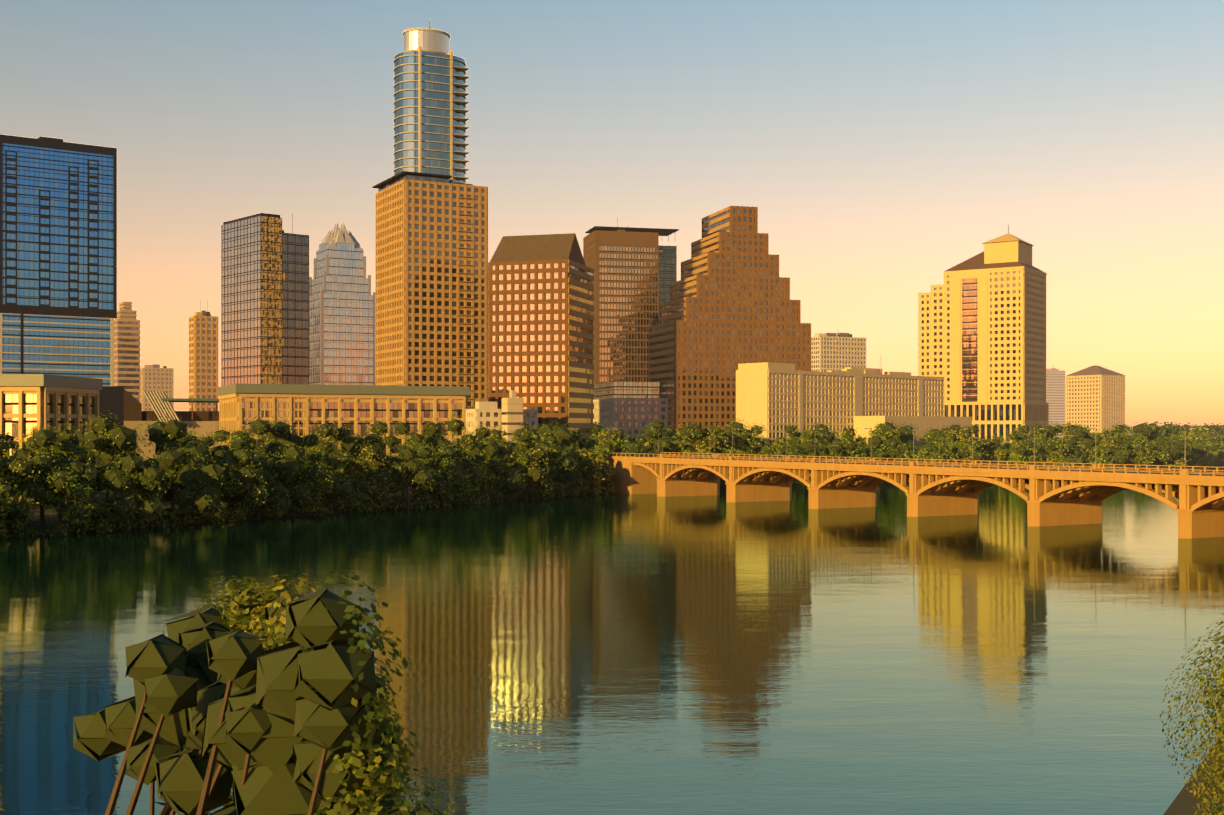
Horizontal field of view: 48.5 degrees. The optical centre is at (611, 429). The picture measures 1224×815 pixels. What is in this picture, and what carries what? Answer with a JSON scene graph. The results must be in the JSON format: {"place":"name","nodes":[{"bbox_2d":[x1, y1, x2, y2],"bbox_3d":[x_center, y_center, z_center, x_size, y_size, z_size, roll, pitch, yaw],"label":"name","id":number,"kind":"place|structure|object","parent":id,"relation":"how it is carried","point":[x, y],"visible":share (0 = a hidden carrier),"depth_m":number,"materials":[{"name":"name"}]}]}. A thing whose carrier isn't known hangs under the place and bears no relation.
{"place":"outdoors","nodes":[
{"label":"outdoors","id":0,"kind":"place"},
{"bbox_2d":[0,464,1223,814],"bbox_3d":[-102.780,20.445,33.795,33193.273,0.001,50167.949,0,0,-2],"label":"river water","id":1,"kind":"structure","parent":0,"point":[620,654],"depth_m":128.92,"materials":[{"name":"teal liquid"}]},
{"bbox_2d":[0,433,1223,814],"bbox_3d":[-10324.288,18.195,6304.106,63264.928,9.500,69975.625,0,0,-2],"label":"terrain","id":2,"kind":"structure","parent":0,"point":[1184,801],"depth_m":275.04,"materials":[{"name":"green plant"}]},
{"bbox_2d":[0,374,101,503],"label":"civic hall","id":3,"kind":"structure","parent":2,"relation":"on","point":[28,401],"depth_m":341.85,"materials":[{"name":"beige stone"}]},
{"bbox_2d":[0,134,123,464],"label":"glass skyscraper","id":4,"kind":"structure","parent":2,"relation":"on","point":[58,256],"depth_m":434.10,"materials":[{"name":"blue glass"}]},
{"bbox_2d":[114,302,139,401],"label":"skyscraper","id":5,"kind":"structure","parent":2,"relation":"on","point":[126,349],"depth_m":893.40,"materials":[{"name":"beige concrete"}]},
{"bbox_2d":[140,364,173,410],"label":"building","id":6,"kind":"structure","parent":2,"relation":"on","point":[154,377],"depth_m":1093.32,"materials":[{"name":"beige concrete"}]},
{"bbox_2d":[124,389,218,460],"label":"building","id":7,"kind":"structure","parent":2,"relation":"on","point":[202,422],"depth_m":463.75,"materials":[{"name":"concrete"}]},
{"bbox_2d":[189,299,217,410],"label":"high-rise building","id":8,"kind":"structure","parent":2,"relation":"on","point":[203,354],"depth_m":795.57,"materials":[{"name":"beige concrete"}]},
{"bbox_2d":[221,213,308,385],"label":"glass office building","id":9,"kind":"structure","parent":2,"relation":"on","point":[264,298],"depth_m":565.07,"materials":[{"name":"grey glass"}]},
{"bbox_2d":[309,222,374,384],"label":"skyscraper","id":10,"kind":"structure","parent":2,"relation":"on","point":[341,325],"depth_m":643.48,"materials":[{"name":"grey glass"}]},
{"bbox_2d":[218,384,469,484],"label":"civic hall","id":11,"kind":"structure","parent":2,"relation":"on","point":[304,408],"depth_m":450.22,"materials":[{"name":"beige stone"}]},
{"bbox_2d":[372,20,487,408],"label":"skyscraper","id":12,"kind":"structure","parent":2,"relation":"on","point":[431,266],"depth_m":526.91,"materials":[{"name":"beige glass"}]},
{"bbox_2d":[466,401,537,483],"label":"low-rise building","id":13,"kind":"structure","parent":2,"relation":"on","point":[487,413],"depth_m":456.70,"materials":[{"name":"beige concrete"}]},
{"bbox_2d":[502,390,523,458],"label":"small tower building","id":14,"kind":"structure","parent":2,"relation":"on","point":[512,412],"depth_m":451.72,"materials":[{"name":"beige concrete"}]},
{"bbox_2d":[488,233,593,481],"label":"high-rise building","id":15,"kind":"structure","parent":2,"relation":"on","point":[540,323],"depth_m":484.15,"materials":[{"name":"brown concrete"}]},
{"bbox_2d":[0,409,1223,537],"bbox_3d":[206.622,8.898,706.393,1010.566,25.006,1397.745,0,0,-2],"label":"trees","id":16,"kind":"object","parent":2,"relation":"on","point":[126,435],"visible":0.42,"depth_m":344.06,"materials":[{"name":"green plant"}]},
{"bbox_2d":[583,217,678,440],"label":"bronze tower","id":17,"kind":"structure","parent":2,"relation":"on","point":[635,272],"depth_m":692.22,"materials":[{"name":"brown glass"}]},
{"bbox_2d":[73,569,1223,814],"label":"trees","id":18,"kind":"object","parent":2,"relation":"on","point":[379,779],"depth_m":12.11,"materials":[{"name":"green plant"}]},
{"bbox_2d":[649,206,810,454],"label":"stepped tower","id":19,"kind":"structure","parent":2,"relation":"on","point":[728,308],"depth_m":642.40,"materials":[{"name":"beige stone"}]},
{"bbox_2d":[811,333,865,371],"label":"white office building","id":20,"kind":"structure","parent":2,"relation":"on","point":[836,351],"depth_m":1062.89,"materials":[{"name":"beige concrete"}]},
{"bbox_2d":[736,356,971,446],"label":"hotel building","id":21,"kind":"structure","parent":2,"relation":"on","point":[773,398],"depth_m":617.24,"materials":[{"name":"beige paint"}]},
{"bbox_2d":[603,427,1223,538],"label":"bridge","id":22,"kind":"structure","parent":2,"relation":"on","point":[1057,495],"depth_m":322.74,"materials":[{"name":"concrete"}]},
{"bbox_2d":[918,225,1048,460],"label":"high-rise building","id":23,"kind":"structure","parent":2,"relation":"on","point":[982,333],"depth_m":822.24,"materials":[{"name":"beige concrete"}]},
{"bbox_2d":[1046,368,1064,438],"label":"hazy building","id":24,"kind":"structure","parent":2,"relation":"on","point":[1055,388],"depth_m":1925.87,"materials":[{"name":"beige concrete"}]},
{"bbox_2d":[1065,365,1125,432],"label":"building","id":25,"kind":"structure","parent":2,"relation":"on","point":[1094,398],"depth_m":1277.47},
{"bbox_2d":[0,0,1223,428],"label":"sky","id":26,"kind":"structure","parent":0,"point":[877,146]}
]}

